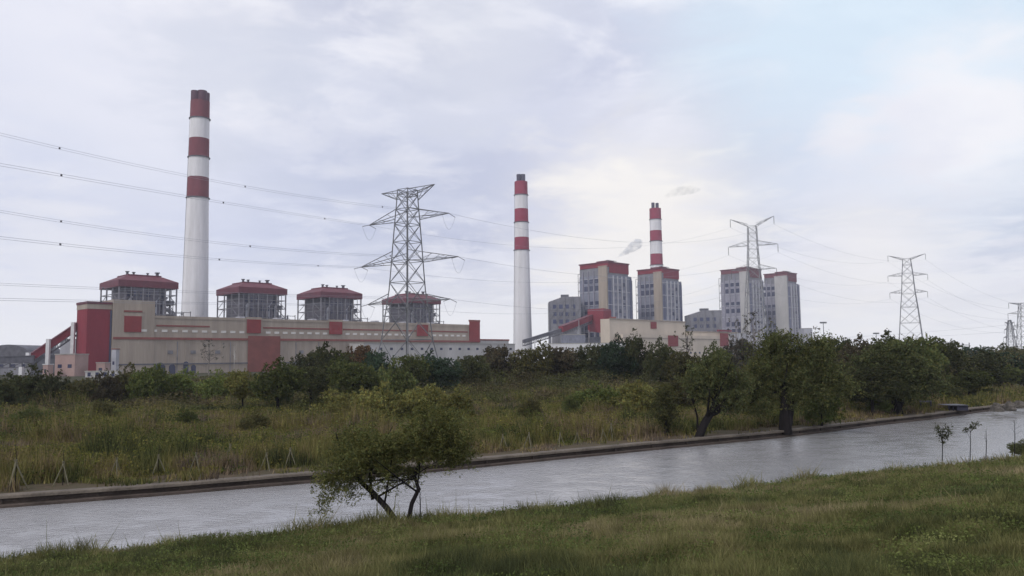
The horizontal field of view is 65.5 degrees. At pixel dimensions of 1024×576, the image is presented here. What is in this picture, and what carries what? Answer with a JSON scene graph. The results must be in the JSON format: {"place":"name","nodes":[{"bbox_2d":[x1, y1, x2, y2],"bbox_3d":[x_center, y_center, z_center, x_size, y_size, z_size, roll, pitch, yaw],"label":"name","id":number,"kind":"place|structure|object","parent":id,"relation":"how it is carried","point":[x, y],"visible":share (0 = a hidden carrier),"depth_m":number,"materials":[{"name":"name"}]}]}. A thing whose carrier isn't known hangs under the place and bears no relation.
{"place":"outdoors","nodes":[
{"label":"outdoors","id":0,"kind":"place"},
{"bbox_2d":[54,354,88,375],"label":"brick building","id":1,"kind":"structure","parent":0,"point":[72,364],"depth_m":438.51,"materials":[{"name":"brick"}]},
{"bbox_2d":[111,349,118,370],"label":"pipe tower","id":2,"kind":"structure","parent":0,"point":[114,360],"depth_m":468.62,"materials":[{"name":"white metal"}]},
{"bbox_2d":[99,271,190,315],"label":"boiler house","id":3,"kind":"structure","parent":0,"point":[140,285],"depth_m":605.16,"materials":[{"name":"metal"}]},
{"bbox_2d":[216,279,287,318],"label":"boiler house","id":4,"kind":"structure","parent":0,"point":[257,306],"depth_m":669.68,"materials":[{"name":"metal"}]},
{"bbox_2d":[297,284,367,321],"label":"boiler house","id":5,"kind":"structure","parent":0,"point":[334,304],"depth_m":724.92,"materials":[{"name":"metal"}]},
{"bbox_2d":[382,291,443,323],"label":"boiler house","id":6,"kind":"structure","parent":0,"point":[395,313],"depth_m":804.18,"materials":[{"name":"metal"}]},
{"bbox_2d":[0,367,1022,493],"bbox_3d":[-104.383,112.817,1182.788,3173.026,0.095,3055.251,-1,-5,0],"label":"ground","id":7,"kind":"structure","parent":0,"point":[32,486],"depth_m":64.92,"materials":[{"name":"soil"}]},
{"bbox_2d":[0,369,34,406],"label":"shrub","id":8,"kind":"object","parent":7,"relation":"on","point":[9,391],"visible":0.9,"depth_m":116.81,"materials":[{"name":"green plant"}]},
{"bbox_2d":[0,355,34,375],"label":"conveyor gallery","id":9,"kind":"object","parent":7,"relation":"on","point":[9,360],"visible":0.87,"depth_m":460.31,"materials":[{"name":"metal"}]},
{"bbox_2d":[0,345,59,374],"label":"storage shed","id":10,"kind":"structure","parent":7,"relation":"on","point":[14,350],"depth_m":518.54,"materials":[{"name":"metal"}]},
{"bbox_2d":[9,400,50,428],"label":"shrub","id":11,"kind":"object","parent":7,"relation":"on","point":[32,411],"visible":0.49,"depth_m":82.73,"materials":[{"name":"green plant"}]},
{"bbox_2d":[11,363,70,402],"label":"shrub","id":12,"kind":"object","parent":7,"relation":"on","point":[33,386],"visible":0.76,"depth_m":126.13,"materials":[{"name":"green plant"}]},
{"bbox_2d":[25,322,76,374],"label":"conveyor gallery","id":13,"kind":"object","parent":7,"relation":"on","point":[49,345],"visible":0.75,"depth_m":475.92,"materials":[{"name":"metal"}]},
{"bbox_2d":[57,377,99,399],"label":"shrub","id":14,"kind":"object","parent":7,"relation":"on","point":[88,385],"visible":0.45,"depth_m":129.89,"materials":[{"name":"green plant"}]},
{"bbox_2d":[76,301,112,370],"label":"transfer tower","id":15,"kind":"structure","parent":7,"relation":"on","point":[94,329],"depth_m":475.61,"materials":[{"name":"red metal"}]},
{"bbox_2d":[83,399,121,419],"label":"shrub","id":16,"kind":"object","parent":7,"relation":"on","point":[105,407],"visible":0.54,"depth_m":90.70,"materials":[{"name":"green plant"}]},
{"bbox_2d":[86,369,125,403],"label":"shrub","id":17,"kind":"object","parent":7,"relation":"on","point":[108,387],"visible":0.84,"depth_m":124.37,"materials":[{"name":"green plant"}]},
{"bbox_2d":[100,362,136,398],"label":"shrub","id":18,"kind":"object","parent":7,"relation":"on","point":[124,377],"visible":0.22,"depth_m":135.91,"materials":[{"name":"green plant"}]},
{"bbox_2d":[125,363,174,400],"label":"shrub","id":19,"kind":"object","parent":7,"relation":"on","point":[151,382],"visible":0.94,"depth_m":132.22,"materials":[{"name":"green plant"}]},
{"bbox_2d":[160,367,198,401],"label":"shrub","id":20,"kind":"object","parent":7,"relation":"on","point":[181,380],"visible":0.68,"depth_m":137.28,"materials":[{"name":"green plant"}]},
{"bbox_2d":[168,405,199,426],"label":"shrub","id":21,"kind":"object","parent":7,"relation":"on","point":[186,416],"visible":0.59,"depth_m":82.56,"materials":[{"name":"green plant"}]},
{"bbox_2d":[181,90,210,316],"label":"chimney","id":22,"kind":"object","parent":7,"relation":"on","point":[195,277],"visible":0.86,"depth_m":717.23,"materials":[{"name":"white concrete"}]},
{"bbox_2d":[194,368,231,400],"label":"shrub","id":23,"kind":"object","parent":7,"relation":"on","point":[214,387],"visible":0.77,"depth_m":133.50,"materials":[{"name":"green plant"}]},
{"bbox_2d":[223,368,258,408],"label":"broadleaf tree","id":24,"kind":"object","parent":7,"relation":"on","point":[237,385],"visible":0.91,"depth_m":110.36,"materials":[{"name":"green plant"}]},
{"bbox_2d":[238,408,273,430],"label":"shrub","id":25,"kind":"object","parent":7,"relation":"on","point":[252,421],"visible":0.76,"depth_m":76.75,"materials":[{"name":"green plant"}]},
{"bbox_2d":[247,355,310,411],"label":"broadleaf tree","id":26,"kind":"object","parent":7,"relation":"on","point":[281,381],"visible":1,"depth_m":105.84,"materials":[{"name":"green plant"}]},
{"bbox_2d":[102,299,479,373],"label":"turbine hall","id":27,"kind":"structure","parent":7,"relation":"on","point":[143,335],"depth_m":533.26,"materials":[{"name":"concrete"}]},
{"bbox_2d":[289,350,326,373],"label":"broadleaf tree","id":28,"kind":"object","parent":7,"relation":"on","point":[307,360],"visible":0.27,"depth_m":163.71,"materials":[{"name":"green plant"}]},
{"bbox_2d":[290,366,336,401],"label":"broadleaf tree","id":29,"kind":"object","parent":7,"relation":"on","point":[315,378],"visible":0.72,"depth_m":119.85,"materials":[{"name":"green plant"}]},
{"bbox_2d":[306,388,358,418],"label":"shrub","id":30,"kind":"object","parent":7,"relation":"on","point":[334,401],"visible":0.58,"depth_m":93.99,"materials":[{"name":"green plant"}]},
{"bbox_2d":[307,340,364,377],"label":"broadleaf tree","id":31,"kind":"object","parent":7,"relation":"on","point":[323,360],"visible":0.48,"depth_m":152.56,"materials":[{"name":"green plant"}]},
{"bbox_2d":[324,353,378,394],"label":"broadleaf tree","id":32,"kind":"object","parent":7,"relation":"on","point":[357,379],"visible":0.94,"depth_m":116.21,"materials":[{"name":"green plant"}]},
{"bbox_2d":[345,344,376,388],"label":"broadleaf tree","id":33,"kind":"object","parent":7,"relation":"on","point":[360,352],"visible":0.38,"depth_m":158.57,"materials":[{"name":"green plant"}]},
{"bbox_2d":[361,349,396,374],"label":"broadleaf tree","id":34,"kind":"object","parent":7,"relation":"on","point":[376,359],"visible":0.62,"depth_m":156.07,"materials":[{"name":"green plant"}]},
{"bbox_2d":[350,380,408,419],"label":"shrub","id":35,"kind":"object","parent":7,"relation":"on","point":[383,401],"visible":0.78,"depth_m":89.94,"materials":[{"name":"green plant"}]},
{"bbox_2d":[370,356,418,399],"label":"shrub","id":36,"kind":"object","parent":7,"relation":"on","point":[401,384],"visible":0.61,"depth_m":118.32,"materials":[{"name":"green plant"}]},
{"bbox_2d":[354,184,464,362],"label":"lattice pylon","id":37,"kind":"object","parent":7,"relation":"on","point":[407,281],"visible":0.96,"depth_m":215.99,"materials":[{"name":"metal"}]},
{"bbox_2d":[0,236,361,267],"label":"power cable","id":38,"kind":"object","parent":37,"relation":"attached to","point":[170,254],"visible":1,"depth_m":148.08,"materials":[{"name":"metal"}]},
{"bbox_2d":[0,163,368,225],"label":"power cable","id":39,"kind":"object","parent":37,"relation":"attached to","point":[162,191],"visible":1,"depth_m":144.42,"materials":[{"name":"metal"}]},
{"bbox_2d":[0,210,404,256],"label":"power cable","id":40,"kind":"object","parent":37,"relation":"attached to","point":[189,238],"visible":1,"depth_m":157.10,"materials":[{"name":"metal"}]},
{"bbox_2d":[1,133,448,213],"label":"power cable","id":41,"kind":"object","parent":37,"relation":"attached to","point":[206,178],"visible":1,"depth_m":160.91,"materials":[{"name":"metal"}]},
{"bbox_2d":[5,283,446,299],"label":"power cable","id":42,"kind":"object","parent":37,"relation":"attached to","point":[205,291],"visible":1,"depth_m":158.88,"materials":[{"name":"metal"}]},
{"bbox_2d":[397,354,433,384],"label":"broadleaf tree","id":43,"kind":"object","parent":7,"relation":"on","point":[412,364],"visible":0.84,"depth_m":147.45,"materials":[{"name":"green plant"}]},
{"bbox_2d":[400,383,447,415],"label":"shrub","id":44,"kind":"object","parent":7,"relation":"on","point":[415,396],"visible":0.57,"depth_m":92.19,"materials":[{"name":"green plant"}]},
{"bbox_2d":[349,343,514,368],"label":"warehouse","id":45,"kind":"structure","parent":7,"relation":"on","point":[454,351],"depth_m":624.02,"materials":[{"name":"concrete"}]},
{"bbox_2d":[418,348,464,389],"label":"broadleaf tree","id":46,"kind":"object","parent":7,"relation":"on","point":[445,374],"visible":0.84,"depth_m":149.65,"materials":[{"name":"green plant"}]},
{"bbox_2d":[436,386,476,417],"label":"shrub","id":47,"kind":"object","parent":7,"relation":"on","point":[464,402],"visible":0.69,"depth_m":90.04,"materials":[{"name":"green plant"}]},
{"bbox_2d":[454,355,491,387],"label":"broadleaf tree","id":48,"kind":"object","parent":7,"relation":"on","point":[471,366],"visible":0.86,"depth_m":155.36,"materials":[{"name":"green plant"}]},
{"bbox_2d":[481,343,523,385],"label":"broadleaf tree","id":49,"kind":"object","parent":7,"relation":"on","point":[496,359],"visible":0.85,"depth_m":165.51,"materials":[{"name":"green plant"}]},
{"bbox_2d":[0,404,1004,507],"bbox_3d":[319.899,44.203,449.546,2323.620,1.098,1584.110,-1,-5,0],"label":"canal wall","id":50,"kind":"structure","parent":7,"relation":"on","point":[33,498],"depth_m":57.74,"materials":[{"name":"concrete"}]},
{"bbox_2d":[0,347,1023,415],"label":"thicket","id":51,"kind":"object","parent":7,"relation":"on","point":[577,381],"visible":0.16,"depth_m":139.17,"materials":[{"name":"green plant"}]},
{"bbox_2d":[0,379,1023,492],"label":"weeds","id":52,"kind":"object","parent":7,"relation":"on","point":[308,453],"visible":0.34,"depth_m":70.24,"materials":[{"name":"green plant"}]},
{"bbox_2d":[513,174,531,358],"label":"chimney","id":53,"kind":"object","parent":7,"relation":"on","point":[522,314],"visible":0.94,"depth_m":998.25,"materials":[{"name":"white concrete"}]},
{"bbox_2d":[517,398,543,417],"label":"shrub","id":54,"kind":"object","parent":7,"relation":"on","point":[530,404],"visible":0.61,"depth_m":90.60,"materials":[{"name":"green plant"}]},
{"bbox_2d":[505,339,556,388],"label":"broadleaf tree","id":55,"kind":"object","parent":7,"relation":"on","point":[529,359],"visible":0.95,"depth_m":163.13,"materials":[{"name":"green plant"}]},
{"bbox_2d":[522,328,560,349],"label":"conveyor gallery","id":56,"kind":"object","parent":7,"relation":"on","point":[540,336],"visible":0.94,"depth_m":786.27,"materials":[{"name":"metal"}]},
{"bbox_2d":[545,346,584,385],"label":"broadleaf tree","id":57,"kind":"object","parent":7,"relation":"on","point":[565,361],"visible":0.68,"depth_m":166.22,"materials":[{"name":"green plant"}]},
{"bbox_2d":[561,393,584,416],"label":"shrub","id":58,"kind":"object","parent":7,"relation":"on","point":[567,403],"visible":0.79,"depth_m":94.79,"materials":[{"name":"green plant"}]},
{"bbox_2d":[558,315,592,333],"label":"conveyor gallery","id":59,"kind":"object","parent":7,"relation":"on","point":[576,323],"visible":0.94,"depth_m":835.00,"materials":[{"name":"metal"}]},
{"bbox_2d":[571,343,607,378],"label":"broadleaf tree","id":60,"kind":"object","parent":7,"relation":"on","point":[592,354],"visible":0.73,"depth_m":166.40,"materials":[{"name":"green plant"}]},
{"bbox_2d":[568,380,621,408],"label":"shrub","id":61,"kind":"object","parent":7,"relation":"on","point":[594,393],"visible":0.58,"depth_m":102.09,"materials":[{"name":"green plant"}]},
{"bbox_2d":[594,332,638,383],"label":"broadleaf tree","id":62,"kind":"object","parent":7,"relation":"on","point":[612,359],"visible":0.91,"depth_m":157.58,"materials":[{"name":"green plant"}]},
{"bbox_2d":[604,379,657,413],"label":"shrub","id":63,"kind":"object","parent":7,"relation":"on","point":[638,391],"visible":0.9,"depth_m":98.16,"materials":[{"name":"green plant"}]},
{"bbox_2d":[621,335,652,378],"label":"broadleaf tree","id":64,"kind":"object","parent":7,"relation":"on","point":[635,347],"visible":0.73,"depth_m":158.34,"materials":[{"name":"green plant"}]},
{"bbox_2d":[649,202,662,267],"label":"chimney","id":65,"kind":"object","parent":7,"relation":"on","point":[656,253],"visible":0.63,"depth_m":1244.41,"materials":[{"name":"white concrete"}]},
{"bbox_2d":[642,336,675,383],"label":"broadleaf tree","id":66,"kind":"object","parent":7,"relation":"on","point":[652,364],"visible":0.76,"depth_m":147.74,"materials":[{"name":"green plant"}]},
{"bbox_2d":[642,376,683,435],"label":"bank tree","id":67,"kind":"object","parent":7,"relation":"on","point":[665,408],"visible":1,"depth_m":74.20,"materials":[{"name":"green plant"}]},
{"bbox_2d":[600,318,737,357],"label":"cream hall","id":68,"kind":"structure","parent":7,"relation":"on","point":[650,331],"depth_m":868.75,"materials":[{"name":"beige concrete"}]},
{"bbox_2d":[657,372,692,409],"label":"shrub","id":69,"kind":"object","parent":7,"relation":"on","point":[679,400],"visible":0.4,"depth_m":105.55,"materials":[{"name":"green plant"}]},
{"bbox_2d":[660,351,703,381],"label":"broadleaf tree","id":70,"kind":"object","parent":7,"relation":"on","point":[680,359],"visible":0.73,"depth_m":144.23,"materials":[{"name":"green plant"}]},
{"bbox_2d":[674,351,756,436],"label":"leaning willow","id":71,"kind":"object","parent":7,"relation":"on","point":[710,377],"visible":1,"depth_m":72.87,"materials":[{"name":"green plant"}]},
{"bbox_2d":[700,339,732,362],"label":"broadleaf tree","id":72,"kind":"object","parent":7,"relation":"on","point":[719,352],"visible":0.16,"depth_m":147.50,"materials":[{"name":"green plant"}]},
{"bbox_2d":[720,338,756,376],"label":"broadleaf tree","id":73,"kind":"object","parent":7,"relation":"on","point":[737,348],"visible":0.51,"depth_m":148.25,"materials":[{"name":"green plant"}]},
{"bbox_2d":[728,216,777,343],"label":"lattice pylon","id":74,"kind":"object","parent":7,"relation":"on","point":[758,267],"visible":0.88,"depth_m":432.38,"materials":[{"name":"metal"}]},
{"bbox_2d":[742,311,771,347],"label":"sparse tree","id":75,"kind":"object","parent":7,"relation":"on","point":[750,320],"visible":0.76,"depth_m":209.62,"materials":[{"name":"green plant"}]},
{"bbox_2d":[738,318,865,434],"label":"willow tree","id":76,"kind":"object","parent":7,"relation":"on","point":[786,377],"visible":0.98,"depth_m":78.50,"materials":[{"name":"green plant"}]},
{"bbox_2d":[801,392,845,425],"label":"shrub","id":77,"kind":"object","parent":7,"relation":"on","point":[817,411],"visible":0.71,"depth_m":82.48,"materials":[{"name":"green plant"}]},
{"bbox_2d":[830,332,872,401],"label":"broadleaf tree","id":78,"kind":"object","parent":7,"relation":"on","point":[852,350],"visible":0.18,"depth_m":117.82,"materials":[{"name":"green plant"}]},
{"bbox_2d":[843,354,910,415],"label":"broadleaf tree","id":79,"kind":"object","parent":7,"relation":"on","point":[875,378],"visible":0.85,"depth_m":93.79,"materials":[{"name":"green plant"}]},
{"bbox_2d":[865,391,893,412],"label":"shrub","id":80,"kind":"object","parent":7,"relation":"on","point":[884,405],"visible":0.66,"depth_m":96.16,"materials":[{"name":"green plant"}]},
{"bbox_2d":[837,334,954,413],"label":"broad bank tree","id":81,"kind":"object","parent":7,"relation":"on","point":[924,376],"visible":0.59,"depth_m":97.69,"materials":[{"name":"green plant"}]},
{"bbox_2d":[890,254,927,339],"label":"lattice pylon","id":82,"kind":"object","parent":7,"relation":"on","point":[904,283],"visible":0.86,"depth_m":599.92,"materials":[{"name":"metal"}]},
{"bbox_2d":[889,338,941,383],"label":"broadleaf tree","id":83,"kind":"object","parent":7,"relation":"on","point":[929,354],"visible":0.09,"depth_m":110.26,"materials":[{"name":"green plant"}]},
{"bbox_2d":[904,332,949,372],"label":"broadleaf tree","id":84,"kind":"object","parent":7,"relation":"on","point":[929,344],"visible":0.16,"depth_m":119.03,"materials":[{"name":"green plant"}]},
{"bbox_2d":[931,379,965,399],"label":"shrub","id":85,"kind":"object","parent":7,"relation":"on","point":[957,392],"visible":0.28,"depth_m":115.74,"materials":[{"name":"green plant"}]},
{"bbox_2d":[933,339,967,380],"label":"broadleaf tree","id":86,"kind":"object","parent":7,"relation":"on","point":[953,353],"visible":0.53,"depth_m":136.67,"materials":[{"name":"green plant"}]},
{"bbox_2d":[943,369,996,394],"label":"bush","id":87,"kind":"object","parent":7,"relation":"on","point":[971,381],"visible":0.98,"depth_m":125.57,"materials":[{"name":"green plant"}]},
{"bbox_2d":[950,349,1009,380],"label":"broadleaf tree","id":88,"kind":"object","parent":7,"relation":"on","point":[990,367],"visible":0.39,"depth_m":146.25,"materials":[{"name":"green plant"}]},
{"bbox_2d":[974,351,1023,386],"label":"broadleaf tree","id":89,"kind":"object","parent":7,"relation":"on","point":[1019,364],"visible":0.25,"depth_m":159.58,"materials":[{"name":"green plant"}]},
{"bbox_2d":[985,364,1023,387],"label":"bush","id":90,"kind":"object","parent":7,"relation":"on","point":[1007,376],"visible":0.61,"depth_m":146.43,"materials":[{"name":"green plant"}]},
{"bbox_2d":[0,408,1023,558],"bbox_3d":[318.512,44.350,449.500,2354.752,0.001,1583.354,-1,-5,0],"label":"water","id":91,"kind":"structure","parent":0,"point":[876,448],"depth_m":50.63,"materials":[{"name":"grey liquid"}]},
{"bbox_2d":[0,0,1023,358],"label":"sky","id":92,"kind":"structure","parent":0,"point":[880,130],"materials":[{"name":"white"}]},
{"bbox_2d":[0,449,1023,575],"bbox_3d":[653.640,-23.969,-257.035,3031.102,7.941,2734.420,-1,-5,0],"label":"bank","id":93,"kind":"structure","parent":0,"point":[674,508],"depth_m":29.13,"materials":[{"name":"green plant"}]},
{"bbox_2d":[307,397,488,520],"bbox_3d":[-4.988,7.656,34.877,7.963,5.640,4.021,-1,-5,0],"label":"leaning tree","id":94,"kind":"object","parent":93,"relation":"on","point":[367,452],"visible":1,"depth_m":34.54,"materials":[{"name":"green plant"}]},
{"bbox_2d":[0,455,1023,575],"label":"herbs","id":95,"kind":"object","parent":93,"relation":"on","point":[924,559],"visible":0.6,"depth_m":23.86,"materials":[{"name":"green plant"}]},
{"bbox_2d":[933,423,952,460],"bbox_3d":[28.375,10.179,52.272,1.246,2.714,0.895,-1,-5,0],"label":"sapling","id":96,"kind":"object","parent":93,"relation":"on","point":[944,436],"visible":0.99,"depth_m":52.29,"materials":[{"name":"green plant"}]},
{"bbox_2d":[1006,438,1023,456],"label":"shrub","id":97,"kind":"object","parent":93,"relation":"on","point":[1019,448],"visible":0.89,"depth_m":56.02,"materials":[{"name":"green plant"}]},
{"bbox_2d":[548,295,580,342],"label":"filter house","id":98,"kind":"structure","parent":0,"point":[565,304],"depth_m":960.66,"materials":[{"name":"grey concrete"}]},
{"bbox_2d":[561,334,585,342],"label":"pipe rack building","id":99,"kind":"structure","parent":0,"point":[572,338],"depth_m":758.66,"materials":[{"name":"metal"}]},
{"bbox_2d":[545,343,625,359],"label":"white service building","id":100,"kind":"structure","parent":0,"point":[569,345],"depth_m":698.20,"materials":[{"name":"concrete"}]},
{"bbox_2d":[587,308,615,342],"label":"red transfer house","id":101,"kind":"structure","parent":0,"point":[594,326],"depth_m":876.73,"materials":[{"name":"metal"}]},
{"bbox_2d":[578,260,632,342],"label":"boiler tower","id":102,"kind":"structure","parent":0,"point":[611,293],"depth_m":979.55,"materials":[{"name":"grey glass"}]},
{"bbox_2d":[635,266,682,320],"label":"boiler tower","id":103,"kind":"structure","parent":0,"point":[659,287],"depth_m":1050.92,"materials":[{"name":"grey glass"}]},
{"bbox_2d":[684,308,721,331],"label":"filter house","id":104,"kind":"structure","parent":0,"point":[704,319],"depth_m":1059.88,"materials":[{"name":"grey concrete"}]},
{"bbox_2d":[719,266,764,332],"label":"boiler tower","id":105,"kind":"structure","parent":0,"point":[733,305],"depth_m":1134.70,"materials":[{"name":"grey glass"}]},
{"bbox_2d":[763,271,800,347],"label":"boiler tower","id":106,"kind":"structure","parent":0,"point":[784,311],"depth_m":1197.03,"materials":[{"name":"grey concrete"}]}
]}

